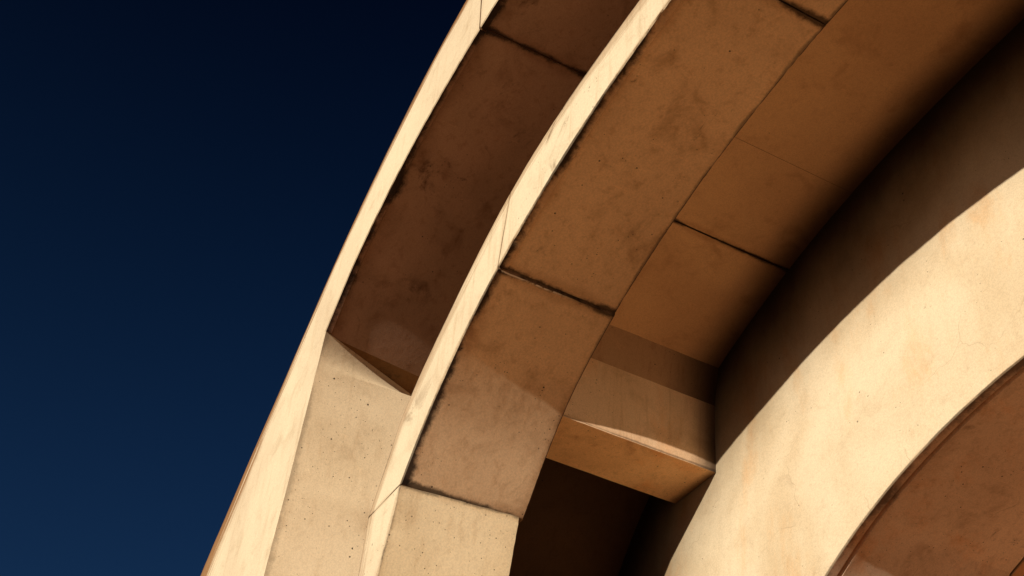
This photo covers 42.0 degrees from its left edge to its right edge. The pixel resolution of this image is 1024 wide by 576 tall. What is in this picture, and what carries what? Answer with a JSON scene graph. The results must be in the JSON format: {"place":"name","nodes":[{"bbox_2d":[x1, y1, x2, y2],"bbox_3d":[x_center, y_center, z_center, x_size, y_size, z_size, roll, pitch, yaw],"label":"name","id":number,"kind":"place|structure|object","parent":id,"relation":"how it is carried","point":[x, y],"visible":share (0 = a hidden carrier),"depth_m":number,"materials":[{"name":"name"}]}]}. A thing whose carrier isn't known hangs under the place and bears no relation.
{"place":"outdoors","nodes":[
{"label":"outdoors","id":0,"kind":"place"},
{"bbox_2d":[0,0,465,575],"label":"sky","id":1,"kind":"structure","parent":0,"point":[184,184],"materials":[{"name":"blue"}]},
{"bbox_2d":[1010,558,1023,575],"bbox_3d":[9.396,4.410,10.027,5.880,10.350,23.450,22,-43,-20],"label":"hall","id":2,"kind":"structure","parent":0,"point":[1018,570],"depth_m":13.74,"materials":[{"name":"stone"}]},
{"label":"ground","id":3,"kind":"structure","parent":0,"visible":0},
{"bbox_2d":[201,0,638,575],"bbox_3d":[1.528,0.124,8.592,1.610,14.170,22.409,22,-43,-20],"label":"arch","id":4,"kind":"structure","parent":3,"relation":"on","point":[501,82],"depth_m":14.91,"materials":[{"name":"stone"}]},
{"bbox_2d":[358,0,847,575],"bbox_3d":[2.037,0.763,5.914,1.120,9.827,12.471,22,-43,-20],"label":"arch","id":5,"kind":"structure","parent":3,"relation":"on","point":[660,106],"depth_m":10.83,"materials":[{"name":"stone"}]},
{"bbox_2d":[510,0,1023,575],"bbox_3d":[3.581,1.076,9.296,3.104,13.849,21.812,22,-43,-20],"label":"vault","id":6,"kind":"object","parent":3,"relation":"on","point":[860,90],"visible":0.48,"depth_m":15.21,"materials":[{"name":"stone"}]},
{"bbox_2d":[546,324,718,503],"bbox_3d":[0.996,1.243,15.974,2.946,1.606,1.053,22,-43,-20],"label":"cross beam","id":7,"kind":"structure","parent":6,"relation":"attached to","point":[639,414],"depth_m":15.77,"materials":[{"name":"stone"}]},
{"bbox_2d":[618,19,1023,575],"bbox_3d":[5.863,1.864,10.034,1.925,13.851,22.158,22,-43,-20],"label":"arched wall","id":8,"kind":"structure","parent":3,"relation":"on","point":[869,409],"depth_m":13.65,"materials":[{"name":"stone"}]}
]}

